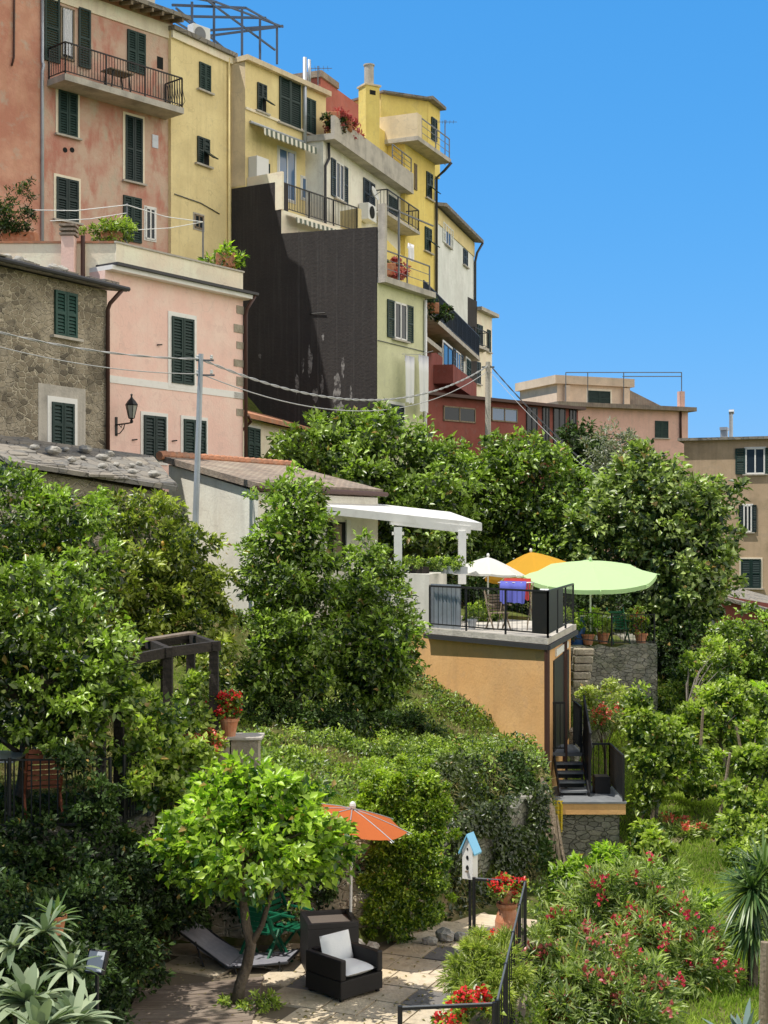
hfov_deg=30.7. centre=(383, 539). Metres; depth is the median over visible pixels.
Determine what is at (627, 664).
terrace wall
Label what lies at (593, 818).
stair platform
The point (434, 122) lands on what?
window
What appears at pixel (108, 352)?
overhead cable
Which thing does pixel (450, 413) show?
window
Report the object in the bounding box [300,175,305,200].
window
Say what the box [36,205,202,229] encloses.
clothes line
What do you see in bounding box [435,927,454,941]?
loose stone
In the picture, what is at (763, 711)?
shrub
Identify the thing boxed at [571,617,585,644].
barrel
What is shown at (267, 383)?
overhead cable
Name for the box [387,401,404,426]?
window
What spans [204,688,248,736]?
geranium pot
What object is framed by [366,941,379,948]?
loose stone
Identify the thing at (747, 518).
window
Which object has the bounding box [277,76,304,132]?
window
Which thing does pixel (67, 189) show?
window
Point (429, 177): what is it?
window
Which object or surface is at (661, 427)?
window
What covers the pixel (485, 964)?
rosemary bush
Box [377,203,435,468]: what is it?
townhouse
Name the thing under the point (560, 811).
hanging tarpaulin
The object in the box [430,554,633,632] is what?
dark shrub
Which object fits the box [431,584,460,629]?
corrugated screen
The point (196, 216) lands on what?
window
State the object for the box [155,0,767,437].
sky
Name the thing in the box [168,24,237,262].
townhouse
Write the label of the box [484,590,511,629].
garden chair
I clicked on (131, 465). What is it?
loose stone
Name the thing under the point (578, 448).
broadleaf tree
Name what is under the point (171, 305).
townhouse
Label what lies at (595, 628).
terrace table
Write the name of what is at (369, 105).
chimney stack
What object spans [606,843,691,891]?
shrub
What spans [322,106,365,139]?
roof plant
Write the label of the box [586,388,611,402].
window
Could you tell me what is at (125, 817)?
terrace railing
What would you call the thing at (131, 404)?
wall lantern
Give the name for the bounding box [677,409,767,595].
ochre house
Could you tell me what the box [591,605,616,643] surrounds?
flowerpot
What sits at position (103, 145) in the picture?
townhouse
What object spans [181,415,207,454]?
window
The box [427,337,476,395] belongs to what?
townhouse
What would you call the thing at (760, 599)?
roof
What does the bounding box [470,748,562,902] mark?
dark ivy
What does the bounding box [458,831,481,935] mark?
bird house
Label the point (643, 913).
oleander bush
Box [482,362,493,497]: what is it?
utility pole
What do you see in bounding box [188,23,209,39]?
cooling unit
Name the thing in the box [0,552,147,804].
shade tree
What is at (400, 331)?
window
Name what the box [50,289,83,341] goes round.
window
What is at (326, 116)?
roof plant
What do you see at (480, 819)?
wall ivy
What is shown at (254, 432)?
window
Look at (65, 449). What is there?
loose stone
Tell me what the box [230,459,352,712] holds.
citrus tree
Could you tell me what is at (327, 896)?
dark shrub
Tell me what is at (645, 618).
flowerpot
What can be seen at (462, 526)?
pergola
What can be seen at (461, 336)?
balcony terrace
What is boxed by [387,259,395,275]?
flower pot
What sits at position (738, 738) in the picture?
garden stake
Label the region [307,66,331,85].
aerial
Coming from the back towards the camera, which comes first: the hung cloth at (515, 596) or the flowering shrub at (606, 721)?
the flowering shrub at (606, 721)
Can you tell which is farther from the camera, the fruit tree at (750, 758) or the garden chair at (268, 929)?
the fruit tree at (750, 758)
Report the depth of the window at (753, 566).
72.75 m
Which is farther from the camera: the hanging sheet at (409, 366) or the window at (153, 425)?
the hanging sheet at (409, 366)
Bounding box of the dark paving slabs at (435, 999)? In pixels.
[287,946,510,1005]
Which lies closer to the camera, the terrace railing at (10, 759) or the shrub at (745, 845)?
the terrace railing at (10, 759)
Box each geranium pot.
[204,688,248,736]
[429,981,506,1023]
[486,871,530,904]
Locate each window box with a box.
[398,554,434,573]
[427,555,474,573]
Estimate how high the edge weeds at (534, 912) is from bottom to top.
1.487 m
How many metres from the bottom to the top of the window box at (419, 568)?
0.476 m
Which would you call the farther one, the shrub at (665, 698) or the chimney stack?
the chimney stack
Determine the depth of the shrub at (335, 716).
26.65 m
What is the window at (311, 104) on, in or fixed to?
in the townhouse at (276, 114)
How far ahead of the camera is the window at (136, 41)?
50.70 m
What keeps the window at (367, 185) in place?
in the townhouse at (347, 167)
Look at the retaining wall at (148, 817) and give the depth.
18.31 m
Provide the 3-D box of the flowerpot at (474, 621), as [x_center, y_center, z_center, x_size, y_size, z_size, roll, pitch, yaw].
[2.114,1.755,32.779,0.534,0.690,0.377,0,0,0]
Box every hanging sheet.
[405,355,414,403]
[407,243,413,259]
[418,354,428,412]
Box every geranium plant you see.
[179,727,229,770]
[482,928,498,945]
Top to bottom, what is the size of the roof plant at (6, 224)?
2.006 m
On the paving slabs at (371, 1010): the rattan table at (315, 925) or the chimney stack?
the rattan table at (315, 925)
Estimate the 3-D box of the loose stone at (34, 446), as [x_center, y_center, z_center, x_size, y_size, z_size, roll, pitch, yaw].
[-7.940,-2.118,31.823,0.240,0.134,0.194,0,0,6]
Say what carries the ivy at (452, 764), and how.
on the ground at (382, 937)
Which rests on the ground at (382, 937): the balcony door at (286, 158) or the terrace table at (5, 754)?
the terrace table at (5, 754)
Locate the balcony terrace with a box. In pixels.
[387,240,479,360]
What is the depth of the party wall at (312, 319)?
53.03 m
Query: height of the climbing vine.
2.225 m
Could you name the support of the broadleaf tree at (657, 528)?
on the ground at (382, 937)
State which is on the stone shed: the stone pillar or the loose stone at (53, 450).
the loose stone at (53, 450)
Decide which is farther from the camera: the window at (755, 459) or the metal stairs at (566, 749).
the window at (755, 459)
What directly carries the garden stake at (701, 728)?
on the ground at (382, 937)
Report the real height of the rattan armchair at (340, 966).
0.694 m
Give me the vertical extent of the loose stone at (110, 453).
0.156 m
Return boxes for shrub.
[0,742,217,1001]
[0,865,176,1023]
[186,843,364,935]
[213,988,286,1013]
[232,693,447,741]
[256,723,503,769]
[270,751,439,781]
[330,686,469,739]
[347,754,462,943]
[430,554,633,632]
[462,596,501,621]
[547,839,725,925]
[571,675,652,734]
[582,701,625,773]
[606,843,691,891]
[625,816,678,856]
[626,611,709,692]
[647,746,730,801]
[657,669,730,714]
[709,676,767,706]
[710,808,767,846]
[719,822,767,892]
[722,695,767,746]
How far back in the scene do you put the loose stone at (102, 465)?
31.70 m
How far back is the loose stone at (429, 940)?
19.75 m
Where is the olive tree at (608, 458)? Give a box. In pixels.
[577,416,660,609]
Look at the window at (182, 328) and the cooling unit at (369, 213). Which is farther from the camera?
the cooling unit at (369, 213)
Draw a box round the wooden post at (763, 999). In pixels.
[758,941,767,1023]
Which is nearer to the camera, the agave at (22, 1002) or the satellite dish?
the agave at (22, 1002)
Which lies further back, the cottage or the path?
the cottage
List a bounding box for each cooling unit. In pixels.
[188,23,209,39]
[359,202,376,223]
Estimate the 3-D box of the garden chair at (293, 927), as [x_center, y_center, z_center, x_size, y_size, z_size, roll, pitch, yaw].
[-1.364,5.242,19.292,0.624,0.968,0.499,0,0,30]
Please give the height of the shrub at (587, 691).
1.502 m
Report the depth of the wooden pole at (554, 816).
25.08 m
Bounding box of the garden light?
[84,949,109,1014]
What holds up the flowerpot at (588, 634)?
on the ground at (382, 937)
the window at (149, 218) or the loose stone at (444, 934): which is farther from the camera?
the window at (149, 218)
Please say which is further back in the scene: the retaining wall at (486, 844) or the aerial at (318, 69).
the aerial at (318, 69)
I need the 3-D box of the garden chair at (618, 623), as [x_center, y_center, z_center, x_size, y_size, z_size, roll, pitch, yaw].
[6.615,2.422,39.486,0.525,1.018,0.656,0,0,-10]
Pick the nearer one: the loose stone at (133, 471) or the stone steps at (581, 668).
the loose stone at (133, 471)
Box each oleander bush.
[515,907,691,1023]
[540,847,750,1000]
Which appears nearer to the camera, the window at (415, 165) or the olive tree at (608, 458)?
the olive tree at (608, 458)
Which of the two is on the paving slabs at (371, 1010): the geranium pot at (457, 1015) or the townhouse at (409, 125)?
the geranium pot at (457, 1015)
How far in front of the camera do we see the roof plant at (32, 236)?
40.83 m
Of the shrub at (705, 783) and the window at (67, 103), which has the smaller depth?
the shrub at (705, 783)
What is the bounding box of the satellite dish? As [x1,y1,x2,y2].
[366,186,380,199]
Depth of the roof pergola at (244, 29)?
60.46 m
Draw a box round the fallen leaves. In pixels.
[143,940,482,1023]
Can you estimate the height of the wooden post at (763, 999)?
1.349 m
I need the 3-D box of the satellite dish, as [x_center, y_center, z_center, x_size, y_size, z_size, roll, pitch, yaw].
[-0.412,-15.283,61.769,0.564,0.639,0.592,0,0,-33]
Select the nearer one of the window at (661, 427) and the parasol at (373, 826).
the parasol at (373, 826)
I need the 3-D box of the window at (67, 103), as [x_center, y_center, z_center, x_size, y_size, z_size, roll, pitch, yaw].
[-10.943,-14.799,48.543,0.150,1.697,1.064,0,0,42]
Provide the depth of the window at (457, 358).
70.65 m
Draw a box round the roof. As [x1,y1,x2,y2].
[715,586,767,628]
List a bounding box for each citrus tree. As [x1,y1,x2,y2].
[0,456,133,718]
[76,485,243,691]
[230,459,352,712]
[318,527,433,715]
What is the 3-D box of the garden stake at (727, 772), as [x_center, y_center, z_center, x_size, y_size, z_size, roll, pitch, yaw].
[7.236,5.561,30.002,0.415,2.002,0.086,0,0,0]
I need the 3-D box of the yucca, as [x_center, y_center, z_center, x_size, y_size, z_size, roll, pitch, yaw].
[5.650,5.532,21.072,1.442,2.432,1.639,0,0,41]
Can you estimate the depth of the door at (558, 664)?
32.06 m
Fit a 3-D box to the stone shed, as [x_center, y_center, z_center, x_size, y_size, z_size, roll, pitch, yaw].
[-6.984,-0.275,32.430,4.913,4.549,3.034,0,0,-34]
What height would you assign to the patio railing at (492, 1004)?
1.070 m
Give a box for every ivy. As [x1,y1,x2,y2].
[0,783,161,1022]
[412,748,498,931]
[444,781,552,910]
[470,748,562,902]
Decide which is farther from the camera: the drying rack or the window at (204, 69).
the window at (204, 69)
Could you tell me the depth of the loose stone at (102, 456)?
32.75 m
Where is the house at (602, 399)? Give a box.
[515,372,696,566]
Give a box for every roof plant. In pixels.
[0,183,36,240]
[10,176,39,240]
[77,214,138,242]
[197,239,249,268]
[319,111,354,133]
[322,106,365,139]
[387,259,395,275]
[388,255,411,279]
[426,297,454,322]
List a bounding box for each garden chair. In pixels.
[20,748,63,821]
[234,899,287,966]
[266,886,313,961]
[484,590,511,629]
[606,607,630,644]
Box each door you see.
[44,0,90,69]
[277,145,295,203]
[553,641,568,756]
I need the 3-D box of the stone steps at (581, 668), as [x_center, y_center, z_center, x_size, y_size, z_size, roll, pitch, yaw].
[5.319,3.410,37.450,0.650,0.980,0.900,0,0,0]
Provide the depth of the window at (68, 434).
34.75 m
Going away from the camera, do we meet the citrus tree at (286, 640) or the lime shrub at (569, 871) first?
the lime shrub at (569, 871)
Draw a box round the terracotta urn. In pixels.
[495,901,517,957]
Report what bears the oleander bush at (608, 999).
on the ground at (382, 937)
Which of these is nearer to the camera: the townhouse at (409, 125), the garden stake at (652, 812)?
the garden stake at (652, 812)
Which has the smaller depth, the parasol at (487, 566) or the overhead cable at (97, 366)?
the overhead cable at (97, 366)
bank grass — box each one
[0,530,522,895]
[0,608,511,894]
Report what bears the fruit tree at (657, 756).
on the ground at (382, 937)
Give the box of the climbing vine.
[110,668,217,815]
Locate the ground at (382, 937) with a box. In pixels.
[0,391,767,1023]
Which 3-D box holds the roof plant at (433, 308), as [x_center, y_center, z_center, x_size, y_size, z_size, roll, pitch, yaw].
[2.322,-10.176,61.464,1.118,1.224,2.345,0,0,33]
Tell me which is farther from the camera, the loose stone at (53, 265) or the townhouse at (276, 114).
the townhouse at (276, 114)
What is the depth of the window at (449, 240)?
72.98 m
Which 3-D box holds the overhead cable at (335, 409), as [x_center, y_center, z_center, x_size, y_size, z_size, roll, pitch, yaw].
[-0.112,-5.167,44.001,0.027,2.979,23.554,0,0,21]
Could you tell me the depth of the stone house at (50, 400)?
34.55 m
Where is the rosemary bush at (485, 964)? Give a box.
[432,923,536,1023]
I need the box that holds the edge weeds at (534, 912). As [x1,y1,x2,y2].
[508,849,564,1023]
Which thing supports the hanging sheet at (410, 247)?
hanging from the townhouse at (401, 319)
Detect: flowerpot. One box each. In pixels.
[464,600,485,629]
[563,606,579,629]
[576,607,604,644]
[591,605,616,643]
[627,606,650,642]
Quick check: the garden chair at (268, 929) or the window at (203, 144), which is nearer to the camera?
the garden chair at (268, 929)
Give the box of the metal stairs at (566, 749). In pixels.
[553,653,592,795]
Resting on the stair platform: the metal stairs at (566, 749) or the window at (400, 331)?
the metal stairs at (566, 749)
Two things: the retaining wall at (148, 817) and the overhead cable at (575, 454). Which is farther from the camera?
the overhead cable at (575, 454)
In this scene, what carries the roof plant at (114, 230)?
on the townhouse at (171, 305)
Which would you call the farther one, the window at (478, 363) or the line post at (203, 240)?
the window at (478, 363)
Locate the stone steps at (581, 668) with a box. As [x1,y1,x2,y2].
[571,648,593,686]
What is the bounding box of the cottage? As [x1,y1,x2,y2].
[243,410,310,457]
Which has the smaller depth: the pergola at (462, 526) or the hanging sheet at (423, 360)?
the pergola at (462, 526)
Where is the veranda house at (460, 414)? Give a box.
[427,391,585,534]
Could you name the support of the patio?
on the ground at (382, 937)
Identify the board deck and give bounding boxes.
[124,976,263,1023]
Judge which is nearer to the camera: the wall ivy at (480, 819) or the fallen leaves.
the fallen leaves
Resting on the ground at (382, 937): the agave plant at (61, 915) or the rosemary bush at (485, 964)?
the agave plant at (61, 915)
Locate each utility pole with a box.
[191,354,214,571]
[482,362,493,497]
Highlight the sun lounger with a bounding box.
[175,922,299,973]
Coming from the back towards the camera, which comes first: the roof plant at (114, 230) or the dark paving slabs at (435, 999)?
the roof plant at (114, 230)
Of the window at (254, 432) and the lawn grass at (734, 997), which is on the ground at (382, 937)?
the lawn grass at (734, 997)
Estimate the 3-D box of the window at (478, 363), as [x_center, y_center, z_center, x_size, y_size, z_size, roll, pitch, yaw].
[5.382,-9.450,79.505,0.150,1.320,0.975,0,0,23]
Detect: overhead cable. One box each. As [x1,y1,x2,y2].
[0,331,198,359]
[0,347,197,373]
[204,361,487,400]
[206,371,487,411]
[491,366,597,473]
[491,373,595,476]
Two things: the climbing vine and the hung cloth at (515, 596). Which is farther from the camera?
the hung cloth at (515, 596)
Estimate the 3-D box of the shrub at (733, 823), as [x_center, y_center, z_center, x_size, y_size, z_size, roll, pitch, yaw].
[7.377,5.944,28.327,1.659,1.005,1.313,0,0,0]
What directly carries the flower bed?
on the ground at (382, 937)
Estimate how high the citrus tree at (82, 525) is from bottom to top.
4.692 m
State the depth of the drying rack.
32.90 m
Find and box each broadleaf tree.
[259,397,486,570]
[441,425,605,596]
[550,416,609,495]
[558,436,752,669]
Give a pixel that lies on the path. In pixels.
(675, 839)
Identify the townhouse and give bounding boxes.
[0,0,40,240]
[0,223,258,491]
[41,0,190,252]
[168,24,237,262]
[231,54,361,232]
[231,115,419,253]
[293,70,358,121]
[326,90,451,353]
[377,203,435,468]
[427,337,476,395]
[438,202,483,372]
[468,297,498,397]
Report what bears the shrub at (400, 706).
on the ground at (382, 937)
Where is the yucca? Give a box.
[703,829,767,990]
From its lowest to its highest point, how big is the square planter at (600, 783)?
0.370 m
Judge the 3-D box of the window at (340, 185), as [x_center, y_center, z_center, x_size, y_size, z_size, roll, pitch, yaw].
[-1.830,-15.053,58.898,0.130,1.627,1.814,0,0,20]
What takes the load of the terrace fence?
on the terrace wall at (627, 664)
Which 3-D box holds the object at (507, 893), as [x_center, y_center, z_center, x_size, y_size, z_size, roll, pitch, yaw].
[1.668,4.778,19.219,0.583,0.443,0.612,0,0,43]
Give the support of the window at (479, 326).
in the townhouse at (480, 321)
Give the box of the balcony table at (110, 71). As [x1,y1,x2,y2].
[101,67,133,91]
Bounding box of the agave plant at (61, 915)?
[34,887,83,935]
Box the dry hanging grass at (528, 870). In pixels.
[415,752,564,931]
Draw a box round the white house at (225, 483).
[156,451,388,645]
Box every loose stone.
[14,256,23,259]
[29,444,39,449]
[45,446,61,453]
[47,263,59,268]
[58,265,68,270]
[61,446,69,451]
[67,456,76,462]
[79,445,92,452]
[95,454,108,459]
[98,463,106,467]
[104,451,114,456]
[128,463,135,467]
[128,469,137,473]
[148,470,160,476]
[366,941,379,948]
[422,936,437,945]
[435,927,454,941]
[454,931,466,940]
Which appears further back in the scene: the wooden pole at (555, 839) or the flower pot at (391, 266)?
the flower pot at (391, 266)
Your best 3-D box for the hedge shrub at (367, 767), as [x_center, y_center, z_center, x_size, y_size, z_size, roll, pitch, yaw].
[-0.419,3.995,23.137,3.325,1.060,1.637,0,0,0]
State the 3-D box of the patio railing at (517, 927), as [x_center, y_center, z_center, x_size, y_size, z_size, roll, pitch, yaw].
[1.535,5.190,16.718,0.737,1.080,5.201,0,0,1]
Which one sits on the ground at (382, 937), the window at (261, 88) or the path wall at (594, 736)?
the path wall at (594, 736)
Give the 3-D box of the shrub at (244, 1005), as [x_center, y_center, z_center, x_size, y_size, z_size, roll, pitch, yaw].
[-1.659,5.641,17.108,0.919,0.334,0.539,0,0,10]
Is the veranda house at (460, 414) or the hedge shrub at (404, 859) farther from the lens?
the veranda house at (460, 414)
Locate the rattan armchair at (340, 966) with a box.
[306,929,381,1001]
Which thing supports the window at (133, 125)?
in the townhouse at (103, 145)
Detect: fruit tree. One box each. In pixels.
[620,679,710,822]
[644,635,745,790]
[672,674,766,768]
[695,600,767,692]
[715,714,767,818]
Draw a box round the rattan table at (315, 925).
[300,909,358,971]
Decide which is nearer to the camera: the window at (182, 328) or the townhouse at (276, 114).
the window at (182, 328)
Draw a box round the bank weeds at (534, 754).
[107,605,550,896]
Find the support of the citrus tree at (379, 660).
on the ground at (382, 937)
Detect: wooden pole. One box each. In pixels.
[540,778,548,852]
[543,782,551,854]
[548,794,557,877]
[550,798,559,873]
[552,806,561,865]
[556,815,568,880]
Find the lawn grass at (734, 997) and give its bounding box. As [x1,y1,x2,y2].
[531,649,767,1023]
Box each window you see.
[47,395,77,445]
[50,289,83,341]
[53,173,83,225]
[55,89,82,140]
[122,111,146,186]
[123,195,141,243]
[127,29,145,74]
[140,411,167,464]
[144,205,155,241]
[168,311,196,389]
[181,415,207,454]
[193,212,204,231]
[195,136,217,169]
[197,61,214,95]
[248,425,260,457]
[255,82,274,115]
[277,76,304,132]
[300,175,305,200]
[307,97,315,134]
[331,157,347,203]
[363,177,374,205]
[387,299,413,343]
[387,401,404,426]
[388,194,396,216]
[414,163,416,190]
[423,226,439,255]
[425,171,440,202]
[431,117,437,141]
[442,339,452,364]
[443,221,453,249]
[443,405,475,422]
[453,348,463,371]
[462,248,469,268]
[465,356,470,377]
[476,361,482,385]
[477,324,482,345]
[487,329,492,353]
[491,407,517,422]
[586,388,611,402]
[653,421,670,438]
[735,447,767,475]
[739,504,756,532]
[739,557,763,589]
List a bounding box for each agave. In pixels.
[0,867,122,1023]
[702,999,760,1023]
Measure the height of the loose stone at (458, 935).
0.137 m
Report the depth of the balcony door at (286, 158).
56.63 m
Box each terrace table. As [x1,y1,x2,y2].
[0,750,24,814]
[580,615,610,639]
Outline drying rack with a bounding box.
[498,582,533,629]
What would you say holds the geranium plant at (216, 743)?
attached to the terrace railing at (125, 817)
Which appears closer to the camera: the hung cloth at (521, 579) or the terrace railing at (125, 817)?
the terrace railing at (125, 817)
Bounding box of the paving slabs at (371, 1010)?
[157,914,536,1023]
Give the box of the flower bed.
[647,809,713,842]
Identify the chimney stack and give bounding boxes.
[357,63,380,148]
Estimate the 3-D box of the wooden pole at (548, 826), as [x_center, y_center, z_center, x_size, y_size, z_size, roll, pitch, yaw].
[2.932,5.082,25.044,0.089,1.435,0.568,0,0,-9]
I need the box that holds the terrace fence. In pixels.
[573,610,654,645]
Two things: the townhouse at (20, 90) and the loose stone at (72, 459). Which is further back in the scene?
the townhouse at (20, 90)
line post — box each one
[126,203,127,242]
[202,222,203,260]
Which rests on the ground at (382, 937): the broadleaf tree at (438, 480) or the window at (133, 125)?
the broadleaf tree at (438, 480)
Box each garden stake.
[650,778,654,819]
[694,708,703,800]
[713,753,730,842]
[735,725,747,786]
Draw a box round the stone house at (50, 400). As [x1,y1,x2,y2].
[0,254,130,449]
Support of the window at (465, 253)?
in the townhouse at (459, 237)
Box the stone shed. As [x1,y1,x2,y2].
[0,435,177,607]
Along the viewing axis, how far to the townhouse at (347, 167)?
60.25 m
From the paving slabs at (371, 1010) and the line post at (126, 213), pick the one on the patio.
the paving slabs at (371, 1010)
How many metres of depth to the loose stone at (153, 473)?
32.40 m
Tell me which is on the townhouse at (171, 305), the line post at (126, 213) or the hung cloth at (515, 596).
the line post at (126, 213)
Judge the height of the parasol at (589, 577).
2.479 m
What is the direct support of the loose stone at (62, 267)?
on the stone house at (50, 400)
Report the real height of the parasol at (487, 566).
2.579 m
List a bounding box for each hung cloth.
[500,581,525,603]
[504,578,530,600]
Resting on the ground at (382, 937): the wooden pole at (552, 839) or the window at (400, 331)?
the wooden pole at (552, 839)
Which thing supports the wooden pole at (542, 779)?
on the ground at (382, 937)
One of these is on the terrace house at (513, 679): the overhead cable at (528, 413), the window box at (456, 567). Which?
the window box at (456, 567)
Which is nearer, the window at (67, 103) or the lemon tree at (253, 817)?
the lemon tree at (253, 817)
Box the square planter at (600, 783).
[592,774,609,793]
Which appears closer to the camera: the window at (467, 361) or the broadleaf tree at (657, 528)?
the broadleaf tree at (657, 528)
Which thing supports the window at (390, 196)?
in the townhouse at (347, 167)
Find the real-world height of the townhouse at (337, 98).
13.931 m
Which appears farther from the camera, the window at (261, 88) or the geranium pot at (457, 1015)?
the window at (261, 88)
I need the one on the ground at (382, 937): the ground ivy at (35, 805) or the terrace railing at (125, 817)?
the ground ivy at (35, 805)
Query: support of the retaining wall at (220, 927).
on the ground at (382, 937)
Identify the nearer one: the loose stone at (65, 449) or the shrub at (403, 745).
the shrub at (403, 745)
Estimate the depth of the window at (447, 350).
67.20 m
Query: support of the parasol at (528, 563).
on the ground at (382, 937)
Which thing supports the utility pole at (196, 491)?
on the ground at (382, 937)
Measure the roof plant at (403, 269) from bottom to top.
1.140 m
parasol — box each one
[320,801,411,911]
[455,553,524,617]
[483,548,565,620]
[522,557,659,645]
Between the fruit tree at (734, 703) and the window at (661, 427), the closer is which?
the fruit tree at (734, 703)
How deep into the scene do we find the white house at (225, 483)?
35.27 m
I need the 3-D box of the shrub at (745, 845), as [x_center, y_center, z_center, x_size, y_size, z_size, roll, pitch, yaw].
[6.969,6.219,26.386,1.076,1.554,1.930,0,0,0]
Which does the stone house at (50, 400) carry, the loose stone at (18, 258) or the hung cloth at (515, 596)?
the loose stone at (18, 258)
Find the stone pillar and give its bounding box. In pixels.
[227,733,264,777]
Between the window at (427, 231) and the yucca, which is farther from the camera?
the window at (427, 231)
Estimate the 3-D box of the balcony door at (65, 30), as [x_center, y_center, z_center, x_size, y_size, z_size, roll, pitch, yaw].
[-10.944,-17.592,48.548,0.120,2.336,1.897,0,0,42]
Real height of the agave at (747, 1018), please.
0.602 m
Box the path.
[659,797,704,863]
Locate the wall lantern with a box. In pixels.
[115,393,137,435]
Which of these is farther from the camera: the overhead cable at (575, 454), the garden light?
the overhead cable at (575, 454)
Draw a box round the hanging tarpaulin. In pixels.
[554,800,562,831]
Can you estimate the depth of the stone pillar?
20.70 m
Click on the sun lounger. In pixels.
(215, 947)
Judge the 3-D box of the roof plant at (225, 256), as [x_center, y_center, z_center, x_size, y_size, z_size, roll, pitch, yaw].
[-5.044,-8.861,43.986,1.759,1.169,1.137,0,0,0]
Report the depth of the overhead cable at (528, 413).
52.63 m
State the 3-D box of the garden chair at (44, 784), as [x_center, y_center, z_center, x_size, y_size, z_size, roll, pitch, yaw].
[-4.636,3.275,19.018,0.525,1.018,0.656,0,0,-20]
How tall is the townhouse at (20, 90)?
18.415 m
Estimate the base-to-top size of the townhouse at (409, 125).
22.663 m
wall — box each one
[0,805,154,961]
[155,827,425,941]
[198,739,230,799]
[232,182,377,442]
[440,793,538,880]
[569,720,610,760]
[571,632,657,722]
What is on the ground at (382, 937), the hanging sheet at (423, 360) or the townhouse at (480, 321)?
the townhouse at (480, 321)
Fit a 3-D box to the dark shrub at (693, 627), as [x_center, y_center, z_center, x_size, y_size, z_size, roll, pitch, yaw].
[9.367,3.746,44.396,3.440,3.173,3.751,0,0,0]
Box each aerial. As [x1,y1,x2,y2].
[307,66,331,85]
[442,120,453,164]
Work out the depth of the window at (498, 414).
64.71 m
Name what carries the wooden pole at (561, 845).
on the ground at (382, 937)
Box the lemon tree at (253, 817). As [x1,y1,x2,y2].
[138,747,368,1004]
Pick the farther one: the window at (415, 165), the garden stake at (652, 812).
the window at (415, 165)
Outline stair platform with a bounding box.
[552,743,626,861]
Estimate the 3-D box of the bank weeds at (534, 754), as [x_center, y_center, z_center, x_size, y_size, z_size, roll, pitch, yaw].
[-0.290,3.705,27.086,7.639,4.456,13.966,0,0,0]
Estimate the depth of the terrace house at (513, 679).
31.59 m
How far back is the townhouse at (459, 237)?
74.82 m
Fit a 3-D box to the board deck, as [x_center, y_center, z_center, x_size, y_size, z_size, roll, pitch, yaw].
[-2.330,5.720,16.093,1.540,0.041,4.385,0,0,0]
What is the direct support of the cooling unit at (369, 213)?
attached to the townhouse at (347, 167)
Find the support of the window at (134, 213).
in the townhouse at (103, 145)
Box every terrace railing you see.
[0,757,111,829]
[122,742,211,825]
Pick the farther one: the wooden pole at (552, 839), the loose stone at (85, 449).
the loose stone at (85, 449)
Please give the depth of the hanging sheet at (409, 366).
52.67 m
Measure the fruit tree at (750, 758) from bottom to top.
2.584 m
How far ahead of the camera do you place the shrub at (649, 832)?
28.55 m
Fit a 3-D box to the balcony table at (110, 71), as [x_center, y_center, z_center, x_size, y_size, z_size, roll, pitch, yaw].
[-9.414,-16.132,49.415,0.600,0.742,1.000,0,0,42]
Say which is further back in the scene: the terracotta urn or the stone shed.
the stone shed
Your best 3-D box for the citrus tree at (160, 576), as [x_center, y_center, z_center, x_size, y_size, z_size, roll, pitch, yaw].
[-4.211,0.995,26.304,3.410,4.111,3.110,0,0,0]
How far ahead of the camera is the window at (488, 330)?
81.20 m
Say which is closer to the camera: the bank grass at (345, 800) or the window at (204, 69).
the bank grass at (345, 800)
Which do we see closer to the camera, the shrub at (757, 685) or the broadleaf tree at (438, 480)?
the shrub at (757, 685)
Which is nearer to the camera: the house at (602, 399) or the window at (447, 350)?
the window at (447, 350)
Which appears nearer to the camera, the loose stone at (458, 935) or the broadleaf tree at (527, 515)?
the loose stone at (458, 935)
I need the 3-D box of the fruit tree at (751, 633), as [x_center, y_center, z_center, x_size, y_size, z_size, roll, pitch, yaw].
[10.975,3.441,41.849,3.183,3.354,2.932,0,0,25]
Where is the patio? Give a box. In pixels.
[117,912,533,1023]
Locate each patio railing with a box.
[397,1001,496,1023]
[472,877,526,1023]
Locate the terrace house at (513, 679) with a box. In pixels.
[353,570,577,787]
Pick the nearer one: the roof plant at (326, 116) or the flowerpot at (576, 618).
the flowerpot at (576, 618)
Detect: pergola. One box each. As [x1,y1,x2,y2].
[96,631,220,814]
[171,0,283,63]
[314,503,481,583]
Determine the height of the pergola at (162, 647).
2.678 m
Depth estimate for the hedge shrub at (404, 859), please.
19.84 m

